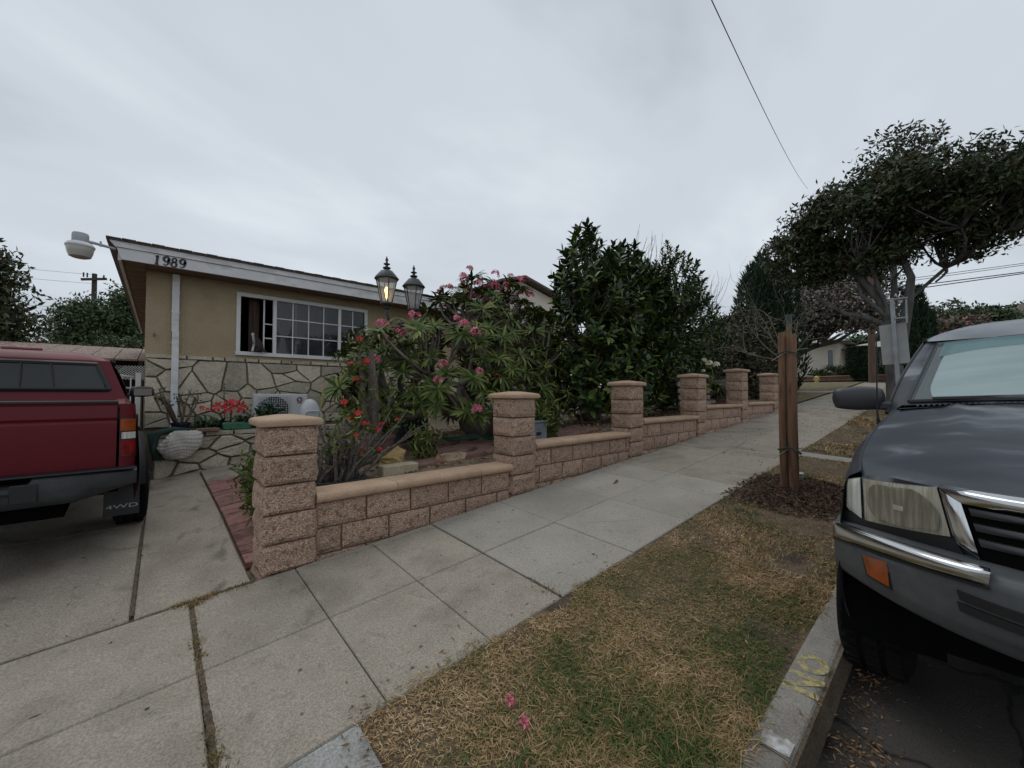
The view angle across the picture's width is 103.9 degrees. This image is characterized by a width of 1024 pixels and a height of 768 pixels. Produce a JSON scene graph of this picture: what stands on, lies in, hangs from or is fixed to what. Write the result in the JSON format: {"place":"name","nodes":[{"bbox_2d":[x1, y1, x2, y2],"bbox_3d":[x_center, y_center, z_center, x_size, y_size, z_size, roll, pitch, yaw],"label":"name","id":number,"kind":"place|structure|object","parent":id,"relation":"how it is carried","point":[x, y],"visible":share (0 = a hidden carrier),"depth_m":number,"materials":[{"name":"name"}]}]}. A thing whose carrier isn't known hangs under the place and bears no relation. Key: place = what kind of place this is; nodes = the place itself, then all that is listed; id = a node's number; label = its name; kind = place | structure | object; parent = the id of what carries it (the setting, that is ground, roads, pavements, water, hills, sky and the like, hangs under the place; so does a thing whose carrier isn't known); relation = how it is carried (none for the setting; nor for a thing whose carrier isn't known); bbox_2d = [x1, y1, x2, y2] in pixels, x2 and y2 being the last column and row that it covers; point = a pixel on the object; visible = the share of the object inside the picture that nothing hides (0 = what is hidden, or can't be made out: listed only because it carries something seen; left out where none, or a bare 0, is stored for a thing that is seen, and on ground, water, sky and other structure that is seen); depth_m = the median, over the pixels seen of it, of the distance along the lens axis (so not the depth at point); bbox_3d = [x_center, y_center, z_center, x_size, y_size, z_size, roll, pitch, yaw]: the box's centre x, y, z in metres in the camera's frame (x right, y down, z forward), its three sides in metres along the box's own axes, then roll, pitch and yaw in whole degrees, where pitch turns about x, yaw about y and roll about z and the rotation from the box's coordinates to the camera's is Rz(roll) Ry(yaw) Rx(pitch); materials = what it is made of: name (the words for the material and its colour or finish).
{"place":"outdoors","nodes":[
{"label":"outdoors","id":0,"kind":"place"},
{"bbox_2d":[0,461,250,767],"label":"driveway","id":1,"kind":"structure","parent":0,"point":[87,691],"depth_m":2.19,"materials":[{"name":"concrete"}]},
{"bbox_2d":[0,346,153,525],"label":"red pickup truck","id":2,"kind":"object","parent":1,"relation":"on","point":[70,432],"visible":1,"depth_m":3.02,"materials":[{"name":"paint"}]},
{"bbox_2d":[170,580,253,767],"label":"seam grass clumps","id":3,"kind":"object","parent":1,"relation":"on","point":[193,603],"visible":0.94,"depth_m":2.34,"materials":[{"name":"plant"}]},
{"bbox_2d":[130,535,559,767],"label":"seam dirt","id":4,"kind":"structure","parent":1,"relation":"on","point":[206,706],"depth_m":1.92,"materials":[{"name":"soil"}]},
{"bbox_2d":[130,550,559,767],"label":"seam weeds","id":5,"kind":"object","parent":1,"relation":"on","point":[207,754],"visible":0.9,"depth_m":1.79,"materials":[{"name":"plant"}]},
{"bbox_2d":[398,425,600,468],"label":"yard paving","id":6,"kind":"structure","parent":0,"point":[485,446],"depth_m":5.14,"materials":[{"name":"soil"}]},
{"bbox_2d":[403,425,445,458],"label":"leafy plant","id":7,"kind":"object","parent":6,"relation":"on","point":[422,446],"visible":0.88,"depth_m":4.50,"materials":[{"name":"green plant"}]},
{"bbox_2d":[436,452,466,463],"bbox_3d":[-0.679,0.873,4.504,0.418,0.200,0.188,1,-2,-41],"label":"broken stone","id":8,"kind":"object","parent":6,"relation":"on","point":[448,457],"visible":0.46,"depth_m":4.43,"materials":[{"name":"stone"}]},
{"bbox_2d":[438,430,493,443],"bbox_3d":[-0.397,0.722,5.688,1.444,0.137,0.470,1,-2,-41],"label":"garden hose","id":9,"kind":"object","parent":6,"relation":"on","point":[467,437],"visible":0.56,"depth_m":5.50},
{"bbox_2d":[533,420,547,438],"bbox_3d":[0.293,0.647,5.365,0.320,0.311,0.220,1,-2,-41],"label":"metal box","id":10,"kind":"object","parent":6,"relation":"on","point":[540,429],"visible":0.45,"depth_m":5.31,"materials":[{"name":"grey metal"}]},
{"bbox_2d":[141,382,865,767],"bbox_3d":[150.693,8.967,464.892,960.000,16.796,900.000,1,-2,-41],"label":"ground","id":11,"kind":"structure","parent":0,"point":[811,746],"depth_m":1.79,"materials":[{"name":"soil"}]},
{"bbox_2d":[0,238,63,343],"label":"street tree","id":12,"kind":"object","parent":11,"relation":"on","point":[13,321],"visible":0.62,"depth_m":13.64,"materials":[{"name":"green plant"}]},
{"bbox_2d":[0,341,144,430],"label":"carport","id":13,"kind":"object","parent":11,"relation":"on","point":[130,357],"visible":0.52,"depth_m":12.75,"materials":[{"name":"white"}]},
{"bbox_2d":[116,365,143,379],"bbox_3d":[-9.546,-0.286,10.260,1.182,0.357,0.010,1,-2,-41],"label":"lattice panel","id":14,"kind":"object","parent":13,"relation":"attached to","point":[130,371],"visible":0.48,"depth_m":10.16,"materials":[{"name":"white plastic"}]},
{"bbox_2d":[26,277,144,346],"bbox_3d":[-26.878,-2.751,27.013,7.665,8.991,6.648,1,-2,-41],"label":"background tree","id":15,"kind":"object","parent":11,"relation":"on","point":[84,320],"visible":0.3,"depth_m":25.47,"materials":[{"name":"green plant"}]},
{"bbox_2d":[80,272,106,307],"bbox_3d":[-32.745,-3.245,31.084,0.580,10.801,1.736,-1,-2,42],"label":"utility pole","id":16,"kind":"object","parent":11,"relation":"on","point":[94,278],"visible":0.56,"depth_m":31.26,"materials":[{"name":"brown wood"}]},
{"bbox_2d":[58,330,144,349],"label":"background shrub","id":17,"kind":"object","parent":11,"relation":"on","point":[132,342],"visible":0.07,"depth_m":18.97,"materials":[{"name":"green plant"}]},
{"bbox_2d":[120,373,140,426],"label":"driveway gate","id":18,"kind":"structure","parent":11,"relation":"on","point":[137,383],"depth_m":7.03,"materials":[{"name":"metal"}]},
{"bbox_2d":[206,476,253,569],"bbox_3d":[-2.860,1.320,4.292,0.440,0.166,3.315,1,-2,-41],"label":"brick strip","id":19,"kind":"object","parent":11,"relation":"on","point":[235,520],"visible":0.36,"depth_m":3.94,"materials":[{"name":"brick"}]},
{"bbox_2d":[229,449,257,525],"bbox_3d":[-2.306,0.945,3.619,0.416,0.760,0.579,1,-2,-41],"label":"leafy plant","id":20,"kind":"object","parent":19,"relation":"on","point":[248,482],"visible":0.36,"depth_m":3.58,"materials":[{"name":"green plant"}]},
{"bbox_2d":[153,423,337,479],"bbox_3d":[-4.379,1.144,7.482,3.472,0.740,1.174,1,-2,-41],"label":"stone planter","id":21,"kind":"object","parent":11,"relation":"on","point":[221,447],"visible":0.25,"depth_m":6.42,"materials":[{"name":"stone"}]},
{"bbox_2d":[147,427,189,460],"bbox_3d":[-5.174,0.898,6.037,0.129,0.507,0.501,-1,-2,38],"label":"green cloth","id":22,"kind":"object","parent":21,"relation":"hanging from","point":[153,440],"visible":0.89,"depth_m":5.90,"materials":[{"name":"fabric"}]},
{"bbox_2d":[156,430,202,459],"bbox_3d":[-5.013,0.920,6.053,0.540,0.436,0.298,1,-2,-41],"label":"seashell","id":23,"kind":"object","parent":21,"relation":"on","point":[175,445],"visible":1,"depth_m":5.97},
{"bbox_2d":[170,422,190,427],"bbox_3d":[-5.222,0.682,6.311,0.265,0.150,0.261,1,-2,-41],"label":"flower pot","id":24,"kind":"object","parent":21,"relation":"on","point":[183,425],"visible":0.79,"depth_m":6.23,"materials":[{"name":"black plastic"}]},
{"bbox_2d":[152,387,201,422],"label":"potted plant","id":25,"kind":"object","parent":24,"relation":"in","point":[169,409],"visible":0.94,"depth_m":6.22,"materials":[{"name":"green plant"}]},
{"bbox_2d":[184,383,256,432],"bbox_3d":[-4.795,0.435,6.831,1.406,0.918,0.815,1,-2,-41],"label":"amaryllis","id":26,"kind":"object","parent":21,"relation":"on","point":[208,424],"visible":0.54,"depth_m":6.65,"materials":[{"name":"red plant"}]},
{"bbox_2d":[222,421,250,429],"bbox_3d":[-4.667,0.705,6.785,0.400,0.130,0.220,1,-2,-41],"label":"planter trough","id":27,"kind":"object","parent":21,"relation":"on","point":[233,425],"visible":0.84,"depth_m":6.69,"materials":[{"name":"green plastic"}]},
{"bbox_2d":[243,398,284,417],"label":"hydrangea","id":28,"kind":"object","parent":21,"relation":"on","point":[265,410],"visible":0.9,"depth_m":7.06,"materials":[{"name":"green plant"}]},
{"bbox_2d":[251,394,306,416],"bbox_3d":[-4.487,0.491,7.753,0.900,0.600,0.312,1,-2,-41],"label":"air conditioner","id":29,"kind":"object","parent":21,"relation":"on","point":[291,403],"visible":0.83,"depth_m":7.67,"materials":[{"name":"metal"}]},
{"bbox_2d":[249,414,323,580],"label":"block pillar","id":30,"kind":"structure","parent":11,"relation":"on","point":[284,492],"depth_m":2.78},
{"bbox_2d":[299,399,320,425],"bbox_3d":[-3.605,0.545,7.156,0.340,0.560,0.329,1,-2,-41],"label":"bin lid","id":31,"kind":"object","parent":11,"relation":"on","point":[309,407],"visible":0.58,"depth_m":7.07,"materials":[{"name":"white plastic"}]},
{"bbox_2d":[106,235,554,470],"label":"house","id":32,"kind":"structure","parent":11,"relation":"on","point":[198,317],"depth_m":7.54,"materials":[{"name":"beige paint"}]},
{"bbox_2d":[64,231,115,259],"bbox_3d":[-6.278,-2.019,5.935,0.504,0.370,0.314,8,-8,-79],"label":"security lamp","id":33,"kind":"object","parent":32,"relation":"attached to","point":[78,245],"visible":1,"depth_m":5.78,"materials":[{"name":"white plastic"}]},
{"bbox_2d":[250,330,266,351],"bbox_3d":[-4.901,-0.830,7.725,0.298,0.432,0.170,1,-2,-41],"label":"cat","id":34,"kind":"object","parent":32,"relation":"on","point":[258,344],"visible":1,"depth_m":7.67},
{"bbox_2d":[235,292,367,360],"bbox_3d":[-4.273,-1.124,8.391,2.515,1.195,0.100,1,-2,-41],"label":"window","id":35,"kind":"structure","parent":32,"relation":"in","point":[239,294],"depth_m":8.18,"materials":[{"name":"white glass"}]},
{"bbox_2d":[287,724,381,767],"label":"apron wing","id":36,"kind":"structure","parent":11,"relation":"on","point":[328,754],"depth_m":1.43,"materials":[{"name":"concrete"}]},
{"bbox_2d":[313,473,366,486],"bbox_3d":[-1.572,0.905,3.587,0.525,0.125,0.425,1,-2,-41],"label":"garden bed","id":37,"kind":"object","parent":11,"relation":"on","point":[364,477],"visible":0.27,"depth_m":3.51,"materials":[{"name":"soil"}]},
{"bbox_2d":[314,408,435,482],"bbox_3d":[-1.457,0.565,3.810,1.379,0.696,0.672,1,-2,-41],"label":"crown of thorns","id":38,"kind":"object","parent":37,"relation":"in","point":[342,463],"visible":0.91,"depth_m":3.66,"materials":[{"name":"green plant"}]},
{"bbox_2d":[335,420,354,438],"bbox_3d":[-2.831,0.821,6.821,0.357,0.434,0.356,1,-2,-41],"label":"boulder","id":39,"kind":"object","parent":11,"relation":"on","point":[347,429],"visible":0.23,"depth_m":6.71,"materials":[{"name":"grey stone"}]},
{"bbox_2d":[361,432,395,458],"bbox_3d":[-1.631,0.755,4.870,0.424,0.300,0.418,1,-2,-41],"label":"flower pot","id":40,"kind":"object","parent":11,"relation":"on","point":[389,442],"visible":0.3,"depth_m":4.75,"materials":[{"name":"ceramic"}]},
{"bbox_2d":[350,384,408,441],"bbox_3d":[-1.609,0.411,4.829,0.771,0.823,0.484,0,-2,-1],"label":"leafy plant","id":41,"kind":"object","parent":40,"relation":"in","point":[385,429],"visible":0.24,"depth_m":4.83,"materials":[{"name":"green plant"}]},
{"bbox_2d":[338,329,429,464],"bbox_3d":[-1.411,0.265,4.514,1.107,1.794,0.564,1,-2,-41],"label":"tall spiny succulent","id":42,"kind":"object","parent":11,"relation":"on","point":[376,414],"visible":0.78,"depth_m":4.44,"materials":[{"name":"green plant"}]},
{"bbox_2d":[377,446,405,464],"bbox_3d":[-1.256,0.773,4.168,0.340,0.261,0.169,1,-2,-41],"label":"yellow rock","id":43,"kind":"object","parent":11,"relation":"on","point":[396,454],"visible":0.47,"depth_m":4.13,"materials":[{"name":"stone"}]},
{"bbox_2d":[377,461,417,476],"bbox_3d":[-1.140,0.882,4.020,0.380,0.165,0.140,1,-2,-41],"label":"paving block","id":44,"kind":"object","parent":11,"relation":"on","point":[391,469],"depth_m":3.95,"materials":[{"name":"concrete"}]},
{"bbox_2d":[374,257,424,444],"bbox_3d":[-1.617,-0.435,5.780,0.757,2.748,0.340,1,-2,-41],"label":"lamp post","id":45,"kind":"object","parent":11,"relation":"on","point":[386,278],"visible":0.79,"depth_m":5.69,"materials":[{"name":"metal"}]},
{"bbox_2d":[387,407,432,439],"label":"leafy plant","id":46,"kind":"object","parent":11,"relation":"on","point":[416,422],"visible":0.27,"depth_m":6.27,"materials":[{"name":"green plant"}]},
{"bbox_2d":[314,462,513,561],"bbox_3d":[-0.787,1.137,3.612,1.890,0.638,0.288,1,-2,-41],"label":"block wall section","id":47,"kind":"object","parent":11,"relation":"on","point":[354,515],"visible":0.63,"depth_m":3.35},
{"bbox_2d":[319,265,580,440],"bbox_3d":[-0.728,-0.474,6.168,4.362,2.754,2.689,1,-2,-41],"label":"plumeria shrub","id":48,"kind":"object","parent":11,"relation":"on","point":[495,342],"visible":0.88,"depth_m":5.44,"materials":[{"name":"green plant"}]},
{"bbox_2d":[317,407,679,479],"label":"yard litter","id":49,"kind":"object","parent":11,"relation":"on","point":[471,462],"visible":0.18,"depth_m":6.37,"materials":[{"name":"brown plant"}]},
{"bbox_2d":[488,391,539,497],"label":"block pillar","id":50,"kind":"structure","parent":11,"relation":"on","point":[514,429],"depth_m":4.25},
{"bbox_2d":[456,275,573,375],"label":"gabled house","id":51,"kind":"structure","parent":11,"relation":"on","point":[542,294],"depth_m":22.50,"materials":[{"name":"paint"}]},
{"bbox_2d":[533,386,566,437],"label":"leafy plant","id":52,"kind":"object","parent":11,"relation":"on","point":[546,414],"visible":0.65,"depth_m":5.52,"materials":[{"name":"green plant"}]},
{"bbox_2d":[532,431,631,489],"bbox_3d":[0.880,0.991,5.080,1.860,0.654,0.288,1,-2,-41],"label":"block wall section","id":53,"kind":"object","parent":11,"relation":"on","point":[558,459],"visible":0.66,"depth_m":4.87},
{"bbox_2d":[542,217,678,422],"bbox_3d":[2.006,-1.188,7.907,3.344,3.931,2.272,1,-2,-41],"label":"broadleaf shrub","id":54,"kind":"object","parent":11,"relation":"on","point":[606,301],"visible":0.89,"depth_m":7.35,"materials":[{"name":"green plant"}]},
{"bbox_2d":[607,381,646,459],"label":"block pillar","id":55,"kind":"structure","parent":11,"relation":"on","point":[626,402],"depth_m":5.71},
{"bbox_2d":[641,415,698,454],"bbox_3d":[2.510,0.865,6.516,1.794,0.650,0.288,1,-2,-41],"label":"block wall section","id":56,"kind":"object","parent":11,"relation":"on","point":[659,433],"visible":0.62,"depth_m":6.35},
{"bbox_2d":[630,240,730,408],"bbox_3d":[3.684,-1.230,9.169,3.603,3.746,1.978,1,-2,-41],"label":"citrus shrub","id":57,"kind":"object","parent":11,"relation":"on","point":[694,346],"visible":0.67,"depth_m":8.51,"materials":[{"name":"green plant"}]},
{"bbox_2d":[635,224,729,404],"bbox_3d":[3.691,-1.341,9.050,2.861,3.782,0.920,1,-2,-30],"label":"twiggy bush","id":58,"kind":"object","parent":11,"relation":"on","point":[702,285],"visible":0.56,"depth_m":9.18,"materials":[{"name":"plant"}]},
{"bbox_2d":[677,373,708,436],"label":"block pillar","id":59,"kind":"structure","parent":11,"relation":"on","point":[692,393],"depth_m":7.14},
{"bbox_2d":[680,355,729,399],"bbox_3d":[4.214,-0.002,8.839,1.031,1.208,1.320,-1,-2,29],"label":"white plumeria","id":60,"kind":"object","parent":11,"relation":"on","point":[715,391],"visible":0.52,"depth_m":8.80,"materials":[{"name":"green plant"}]},
{"bbox_2d":[714,380,726,403],"bbox_3d":[5.129,0.242,9.615,0.600,0.660,0.312,1,-2,-41],"label":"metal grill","id":61,"kind":"object","parent":11,"relation":"on","point":[723,399],"visible":0.23,"depth_m":9.46,"materials":[{"name":"black metal"}]},
{"bbox_2d":[706,404,743,433],"bbox_3d":[4.099,0.736,7.914,1.747,0.660,0.288,1,-2,-41],"label":"block wall section","id":62,"kind":"object","parent":11,"relation":"on","point":[720,416],"visible":0.58,"depth_m":7.76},
{"bbox_2d":[723,368,749,422],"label":"block pillar","id":63,"kind":"structure","parent":11,"relation":"on","point":[736,384],"depth_m":8.52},
{"bbox_2d":[698,308,797,399],"bbox_3d":[6.851,-0.745,12.717,5.584,3.677,3.770,1,-2,-41],"label":"dark shrub","id":64,"kind":"object","parent":11,"relation":"on","point":[754,345],"visible":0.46,"depth_m":11.40,"materials":[{"name":"green plant"}]},
{"bbox_2d":[744,402,774,419],"bbox_3d":[5.673,0.681,9.298,1.757,0.526,0.288,1,-2,-41],"label":"block wall section","id":65,"kind":"object","parent":11,"relation":"on","point":[757,409],"visible":0.57,"depth_m":9.14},
{"bbox_2d":[757,373,778,411],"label":"block pillar","id":66,"kind":"structure","parent":11,"relation":"on","point":[768,387],"depth_m":9.90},
{"bbox_2d":[735,586,841,767],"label":"curb","id":67,"kind":"structure","parent":11,"relation":"on","point":[819,642],"depth_m":1.60,"materials":[{"name":"concrete"}]},
{"bbox_2d":[760,728,794,756],"bbox_3d":[0.945,1.278,1.434,0.079,0.005,0.100,1,-2,-41],"label":"paint smear","id":68,"kind":"object","parent":67,"relation":"on","point":[781,745],"visible":0.98,"depth_m":1.43},
{"bbox_2d":[782,654,829,700],"bbox_3d":[1.282,1.252,1.733,0.286,0.023,0.129,1,-2,-41],"label":"curb marking","id":69,"kind":"object","parent":67,"relation":"on","point":[824,669],"visible":1,"depth_m":1.72,"materials":[{"name":"yellow paint"}]},
{"bbox_2d":[797,338,881,376],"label":"cream house","id":70,"kind":"structure","parent":11,"relation":"on","point":[834,355],"depth_m":26.63,"materials":[{"name":"beige paint"}]},
{"bbox_2d":[827,349,833,366],"bbox_3d":[20.868,-1.676,26.260,0.060,1.200,0.350,1,-2,-41],"label":"window","id":71,"kind":"structure","parent":70,"relation":"in","point":[830,352],"depth_m":26.23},
{"bbox_2d":[797,374,884,382],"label":"brick wall","id":72,"kind":"structure","parent":11,"relation":"on","point":[848,378],"depth_m":24.32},
{"bbox_2d":[810,362,884,375],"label":"hedge","id":73,"kind":"object","parent":11,"relation":"on","point":[838,370],"visible":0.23,"depth_m":24.81,"materials":[{"name":"green plant"}]},
{"bbox_2d":[803,261,906,335],"bbox_3d":[17.573,-3.394,21.165,4.714,6.982,5.069,1,-2,-41],"label":"background tree","id":74,"kind":"object","parent":11,"relation":"on","point":[884,280],"visible":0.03,"depth_m":19.93,"materials":[{"name":"green plant"}]},
{"bbox_2d":[844,332,879,344],"bbox_3d":[35.440,-2.874,37.593,8.444,5.109,8.921,1,-2,-41],"label":"background tree","id":75,"kind":"object","parent":11,"relation":"on","point":[860,340],"visible":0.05,"depth_m":38.60,"materials":[{"name":"green plant"}]},
{"bbox_2d":[867,234,875,382],"bbox_3d":[15.959,-3.543,18.303,0.277,7.300,0.914,1,-2,-41],"label":"utility pole","id":76,"kind":"object","parent":11,"relation":"on","point":[871,360],"depth_m":17.91,"materials":[{"name":"brown wood"}]},
{"bbox_2d":[711,0,807,188],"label":"service cable","id":77,"kind":"object","parent":76,"relation":"attached to","point":[748,77],"visible":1,"depth_m":6.15,"materials":[{"name":"black paint"}]},
{"bbox_2d":[891,266,898,320],"bbox_3d":[17.039,-3.256,17.822,0.240,6.700,0.240,-1,-2,26],"label":"utility pole","id":78,"kind":"object","parent":11,"relation":"on","point":[894,273],"depth_m":17.77,"materials":[{"name":"brown wood"}]},
{"bbox_2d":[895,271,1023,288],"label":"cable","id":79,"kind":"object","parent":78,"relation":"attached to","point":[966,279],"visible":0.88,"depth_m":16.75,"materials":[{"name":"black paint"}]},
{"bbox_2d":[895,273,1023,291],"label":"cable","id":80,"kind":"object","parent":78,"relation":"attached to","point":[967,281],"visible":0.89,"depth_m":16.74,"materials":[{"name":"black paint"}]},
{"bbox_2d":[923,303,940,336],"bbox_3d":[22.334,-2.324,21.521,0.878,4.238,0.970,0,-2,-12],"label":"cypress","id":81,"kind":"object","parent":11,"relation":"on","point":[934,325],"visible":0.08,"depth_m":21.30,"materials":[{"name":"green plant"}]},
{"bbox_2d":[936,310,994,334],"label":"crape myrtle","id":82,"kind":"object","parent":11,"relation":"on","point":[945,324],"visible":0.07,"depth_m":29.24,"materials":[{"name":"green plant"}]},
{"bbox_2d":[928,297,1023,321],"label":"background tree","id":83,"kind":"object","parent":11,"relation":"on","point":[999,314],"visible":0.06,"depth_m":39.95,"materials":[{"name":"green plant"}]},
{"bbox_2d":[0,0,1023,384],"label":"sky","id":84,"kind":"structure","parent":0,"point":[331,138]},
{"bbox_2d":[194,382,885,767],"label":"sidewalk","id":85,"kind":"structure","parent":0,"point":[346,630],"depth_m":2.47,"materials":[{"name":"concrete"}]},
{"bbox_2d":[352,400,889,767],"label":"grass","id":86,"kind":"structure","parent":0,"point":[721,747],"depth_m":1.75,"materials":[{"name":"plant"}]},
{"bbox_2d":[720,473,843,522],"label":"mulch","id":87,"kind":"object","parent":86,"relation":"on","point":[811,498],"visible":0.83,"depth_m":3.86,"materials":[{"name":"brown plant"}]},
{"bbox_2d":[703,267,861,470],"bbox_3d":[2.770,-0.136,4.360,1.156,2.429,1.649,1,-2,-41],"label":"young tree","id":88,"kind":"object","parent":87,"relation":"on","point":[824,313],"visible":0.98,"depth_m":4.39,"materials":[{"name":"plant"}]},
{"bbox_2d":[778,332,788,487],"bbox_3d":[2.806,0.318,4.146,0.078,1.710,0.078,1,-2,-41],"label":"tree stake","id":89,"kind":"object","parent":87,"relation":"on","point":[783,439],"visible":0.85,"depth_m":4.12,"materials":[{"name":"wood"}]},
{"bbox_2d":[771,348,808,458],"bbox_3d":[2.854,0.197,4.103,0.346,1.135,0.171,-1,-2,25],"label":"tree tie","id":90,"kind":"object","parent":89,"relation":"attached to","point":[800,453],"visible":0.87,"depth_m":4.09,"materials":[{"name":"black rubber"}]},
{"bbox_2d":[785,314,791,355],"bbox_3d":[3.143,0.173,4.526,0.061,1.920,0.061,1,-2,-41],"label":"tree stake","id":91,"kind":"object","parent":86,"relation":"on","point":[789,318],"visible":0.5,"depth_m":4.53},
{"bbox_2d":[787,334,799,491],"bbox_3d":[2.862,0.331,4.081,0.095,1.680,0.095,1,-2,-41],"label":"tree stake","id":92,"kind":"object","parent":86,"relation":"on","point":[792,427],"visible":0.85,"depth_m":4.05,"materials":[{"name":"wood"}]},
{"bbox_2d":[799,452,851,461],"bbox_3d":[4.311,0.980,5.190,0.259,0.064,1.060,1,-2,-36],"label":"path strip","id":93,"kind":"object","parent":86,"relation":"on","point":[829,457],"visible":0.52,"depth_m":5.36,"materials":[{"name":"concrete"}]},
{"bbox_2d":[756,118,1023,412],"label":"street tree","id":94,"kind":"object","parent":86,"relation":"on","point":[896,206],"visible":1,"depth_m":8.69,"materials":[{"name":"green plant"}]},
{"bbox_2d":[879,297,909,383],"bbox_3d":[7.279,-0.462,7.625,0.101,2.361,0.425,1,-2,-41],"label":"street sign","id":95,"kind":"object","parent":86,"relation":"on","point":[894,343],"visible":0.87,"depth_m":7.62,"materials":[{"name":"metal"}]},
{"bbox_2d":[778,392,828,401],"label":"lawn","id":96,"kind":"structure","parent":0,"point":[802,396],"depth_m":13.37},
{"bbox_2d":[730,247,813,390],"bbox_3d":[9.296,-2.403,15.012,2.373,5.642,2.796,0,-2,-1],"label":"cypress","id":97,"kind":"object","parent":96,"relation":"on","point":[753,277],"visible":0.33,"depth_m":14.19,"materials":[{"name":"green plant"}]},
{"bbox_2d":[798,382,860,390],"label":"lawn","id":98,"kind":"structure","parent":0,"point":[829,386],"depth_m":16.95,"materials":[{"name":"plant"}]},
{"bbox_2d":[788,274,902,359],"bbox_3d":[12.255,-1.979,15.182,3.617,4.622,4.199,1,-2,-41],"label":"flowering tree","id":99,"kind":"object","parent":98,"relation":"on","point":[827,327],"visible":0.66,"depth_m":14.65,"materials":[{"name":"brown plant"}]},
{"bbox_2d":[816,653,1023,767],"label":"street","id":100,"kind":"structure","parent":0,"point":[961,698],"depth_m":1.65,"materials":[{"name":"asphalt"}]},
{"bbox_2d":[6,393,997,767],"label":"dry leaves","id":101,"kind":"object","parent":100,"relation":"on","point":[876,751],"depth_m":1.61,"materials":[{"name":"plant"}]},
{"bbox_2d":[832,319,1023,684],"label":"grey pickup truck","id":102,"kind":"object","parent":100,"relation":"on","point":[928,529],"visible":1,"depth_m":1.50,"materials":[{"name":"paint"}]},
{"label":"corner verge","id":103,"kind":"structure","parent":0,"visible":0},
{"bbox_2d":[844,345,879,381],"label":"topiary shrub","id":104,"kind":"object","parent":103,"relation":"on","point":[856,361],"visible":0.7,"depth_m":21.79,"materials":[{"name":"green plant"}]},
{"bbox_2d":[898,284,934,368],"bbox_3d":[21.329,-2.836,21.453,1.603,5.257,1.780,0,-2,-3],"label":"cypress","id":105,"kind":"object","parent":103,"relation":"on","point":[918,326],"visible":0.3,"depth_m":20.90,"materials":[{"name":"green plant"}]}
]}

